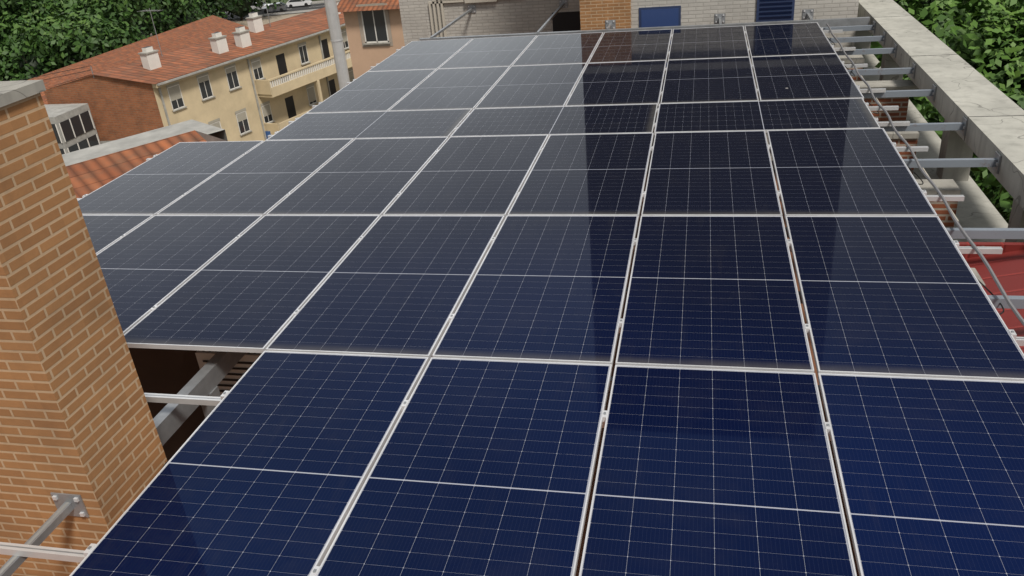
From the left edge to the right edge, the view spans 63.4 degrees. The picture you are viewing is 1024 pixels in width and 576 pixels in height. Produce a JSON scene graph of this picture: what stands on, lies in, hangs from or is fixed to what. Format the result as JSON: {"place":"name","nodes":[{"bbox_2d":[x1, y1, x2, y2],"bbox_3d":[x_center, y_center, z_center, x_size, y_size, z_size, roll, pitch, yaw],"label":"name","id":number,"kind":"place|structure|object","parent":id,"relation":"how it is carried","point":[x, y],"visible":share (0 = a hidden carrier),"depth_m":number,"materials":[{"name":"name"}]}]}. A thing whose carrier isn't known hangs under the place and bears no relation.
{"place":"outdoors","nodes":[
{"label":"outdoors","id":0,"kind":"place"},
{"bbox_2d":[29,15,248,153],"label":"tiled row houses","id":1,"kind":"structure","parent":0,"point":[73,127],"depth_m":64.86,"materials":[{"name":"tile"}]},
{"bbox_2d":[64,0,320,66],"bbox_3d":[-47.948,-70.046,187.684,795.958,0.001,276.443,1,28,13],"label":"open lot ground","id":2,"kind":"structure","parent":0,"point":[266,19],"depth_m":136.65,"materials":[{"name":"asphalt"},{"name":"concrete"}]},
{"bbox_2d":[137,0,184,34],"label":"tree","id":3,"kind":"object","parent":2,"relation":"on","point":[163,21],"visible":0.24,"depth_m":107.51,"materials":[{"name":"green plant"}]},
{"bbox_2d":[150,0,225,36],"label":"tree","id":4,"kind":"object","parent":2,"relation":"on","point":[185,18],"visible":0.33,"depth_m":111.25,"materials":[{"name":"green plant"}]},
{"bbox_2d":[190,0,250,17],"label":"tree","id":5,"kind":"object","parent":2,"relation":"on","point":[226,5],"visible":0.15,"depth_m":126.44,"materials":[{"name":"green plant"}]},
{"bbox_2d":[211,0,284,20],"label":"tree","id":6,"kind":"object","parent":2,"relation":"on","point":[242,14],"visible":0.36,"depth_m":135.13,"materials":[{"name":"green plant"}]},
{"bbox_2d":[227,12,305,19],"bbox_3d":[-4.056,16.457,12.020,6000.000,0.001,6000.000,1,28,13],"label":"ground","id":7,"kind":"structure","parent":0,"point":[271,15],"depth_m":139.22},
{"bbox_2d":[0,18,39,76],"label":"tree","id":8,"kind":"object","parent":7,"relation":"on","point":[1,42],"visible":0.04,"depth_m":93.52,"materials":[{"name":"green plant"}]},
{"bbox_2d":[0,0,63,44],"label":"tree","id":9,"kind":"object","parent":7,"relation":"on","point":[10,5],"visible":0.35,"depth_m":94.91,"materials":[{"name":"green plant"}]},
{"bbox_2d":[0,2,77,80],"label":"tree","id":10,"kind":"object","parent":7,"relation":"on","point":[24,39],"visible":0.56,"depth_m":89.21,"materials":[{"name":"green plant"}]},
{"bbox_2d":[7,0,85,61],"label":"tree","id":11,"kind":"object","parent":7,"relation":"on","point":[42,8],"visible":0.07,"depth_m":96.82,"materials":[{"name":"green plant"}]},
{"bbox_2d":[31,6,153,72],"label":"tree","id":12,"kind":"object","parent":7,"relation":"on","point":[91,40],"visible":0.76,"depth_m":88.45,"materials":[{"name":"green plant"}]},
{"bbox_2d":[39,0,148,26],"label":"tree","id":13,"kind":"object","parent":7,"relation":"on","point":[86,7],"visible":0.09,"depth_m":97.62,"materials":[{"name":"green plant"}]},
{"bbox_2d":[50,0,170,37],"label":"tree","id":14,"kind":"object","parent":7,"relation":"on","point":[123,9],"visible":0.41,"depth_m":96.23,"materials":[{"name":"green plant"}]},
{"bbox_2d":[62,119,227,197],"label":"low roofs","id":15,"kind":"structure","parent":7,"relation":"on","point":[92,169],"depth_m":15.14,"materials":[{"name":"tile"}]},
{"bbox_2d":[44,0,353,143],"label":"beige apartment building","id":16,"kind":"structure","parent":7,"relation":"on","point":[289,79],"depth_m":56.16,"materials":[{"name":"paint"}]},
{"bbox_2d":[17,1,344,140],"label":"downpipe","id":17,"kind":"object","parent":16,"relation":"on","point":[193,73],"visible":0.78,"depth_m":56.55,"materials":[{"name":"metal"}]},
{"bbox_2d":[324,0,349,89],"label":"steel flue","id":18,"kind":"object","parent":7,"relation":"on","point":[333,20],"visible":0.3,"depth_m":26.93,"materials":[{"name":"metal"}]},
{"bbox_2d":[857,0,1023,220],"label":"hedge","id":19,"kind":"object","parent":7,"relation":"on","point":[988,44],"visible":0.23,"depth_m":14.31,"materials":[{"name":"green plant"}]},
{"bbox_2d":[893,0,1019,20],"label":"tree","id":20,"kind":"object","parent":7,"relation":"on","point":[920,2],"visible":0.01,"depth_m":21.59,"materials":[{"name":"green plant"}]},
{"bbox_2d":[932,0,1019,5],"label":"tree","id":21,"kind":"object","parent":7,"relation":"on","point":[997,3],"visible":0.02,"depth_m":20.98,"materials":[{"name":"green plant"}]},
{"bbox_2d":[981,184,1013,222],"bbox_3d":[9.859,5.398,13.018,8.268,16.373,9.080,1,28,13],"label":"tree","id":22,"kind":"object","parent":7,"relation":"on","point":[1003,207],"visible":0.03,"depth_m":10.81,"materials":[{"name":"green plant"}]},
{"bbox_2d":[217,0,339,19],"bbox_3d":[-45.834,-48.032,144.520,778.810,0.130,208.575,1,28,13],"label":"road","id":23,"kind":"structure","parent":0,"point":[315,5],"depth_m":142.83,"materials":[{"name":"grey asphalt"}]},
{"bbox_2d":[251,1,269,10],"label":"car","id":24,"kind":"object","parent":23,"relation":"on","point":[263,6],"visible":0.16,"depth_m":145.23,"materials":[{"name":"white paint"}]},
{"bbox_2d":[261,2,287,12],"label":"car","id":25,"kind":"object","parent":23,"relation":"on","point":[282,6],"visible":0.83,"depth_m":141.85,"materials":[{"name":"grey paint"}]},
{"bbox_2d":[286,0,311,7],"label":"car","id":26,"kind":"object","parent":23,"relation":"on","point":[293,3],"visible":0.98,"depth_m":145.21,"materials":[{"name":"white paint"}]},
{"bbox_2d":[337,0,404,78],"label":"peach house","id":27,"kind":"structure","parent":0,"point":[374,31],"depth_m":35.89,"materials":[{"name":"paint"}]},
{"bbox_2d":[959,242,1023,352],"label":"red roof","id":28,"kind":"structure","parent":0,"point":[1007,265],"depth_m":6.42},
{"bbox_3d":[-3.334,11.220,6.716,15.500,14.000,56.000,1,28,13],"label":"building","id":29,"kind":"object","parent":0,"visible":0},
{"bbox_2d":[129,173,858,575],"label":"terrace floor","id":30,"kind":"structure","parent":29,"relation":"on","point":[165,371],"depth_m":7.17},
{"bbox_2d":[0,80,166,575],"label":"brick chimney","id":31,"kind":"object","parent":30,"relation":"on","point":[76,416],"visible":0.9,"depth_m":4.17,"materials":[{"name":"brick"}]},
{"bbox_2d":[0,492,88,575],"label":"support bracket","id":32,"kind":"object","parent":31,"relation":"attached to","point":[69,505],"visible":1,"depth_m":4.29,"materials":[{"name":"metal"}]},
{"bbox_2d":[195,350,261,394],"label":"roof tiles","id":33,"kind":"object","parent":30,"relation":"on","point":[230,379],"visible":0.09,"depth_m":6.43,"materials":[{"name":"brown tile"}]},
{"bbox_2d":[0,17,1023,562],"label":"mounting frame","id":34,"kind":"object","parent":30,"relation":"on","point":[186,401],"visible":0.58,"depth_m":6.86,"materials":[{"name":"metal"}]},
{"bbox_2d":[69,22,1023,575],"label":"solar panel array","id":35,"kind":"object","parent":34,"relation":"on","point":[309,444],"visible":0.98,"depth_m":5.39,"materials":[{"name":"glass"}]},
{"bbox_2d":[82,28,1016,575],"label":"panel clamps","id":36,"kind":"object","parent":35,"relation":"on","point":[404,404],"visible":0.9,"depth_m":6.00,"materials":[{"name":"metal"}]},
{"bbox_2d":[162,24,1023,467],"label":"cable","id":37,"kind":"object","parent":34,"relation":"attached to","point":[996,280],"visible":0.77,"depth_m":6.71,"materials":[{"name":"black"}]},
{"bbox_2d":[839,54,1007,285],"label":"building wall","id":38,"kind":"structure","parent":30,"relation":"on","point":[975,208],"depth_m":9.61,"materials":[{"name":"concrete"}]},
{"bbox_2d":[861,75,958,220],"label":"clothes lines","id":39,"kind":"object","parent":38,"relation":"on","point":[923,168],"visible":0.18,"depth_m":8.49,"materials":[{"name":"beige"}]},
{"bbox_2d":[854,0,1023,241],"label":"concrete edge beam","id":40,"kind":"structure","parent":38,"relation":"on","point":[989,111],"depth_m":9.43,"materials":[{"name":"grey"}]},
{"bbox_2d":[399,0,858,172],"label":"building","id":41,"kind":"structure","parent":29,"relation":"on","point":[424,19],"depth_m":14.85,"materials":[{"name":"grey brick"}]},
{"bbox_2d":[430,0,813,37],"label":"wall struts","id":42,"kind":"object","parent":41,"relation":"on","point":[720,18],"depth_m":15.14,"materials":[{"name":"metal"}]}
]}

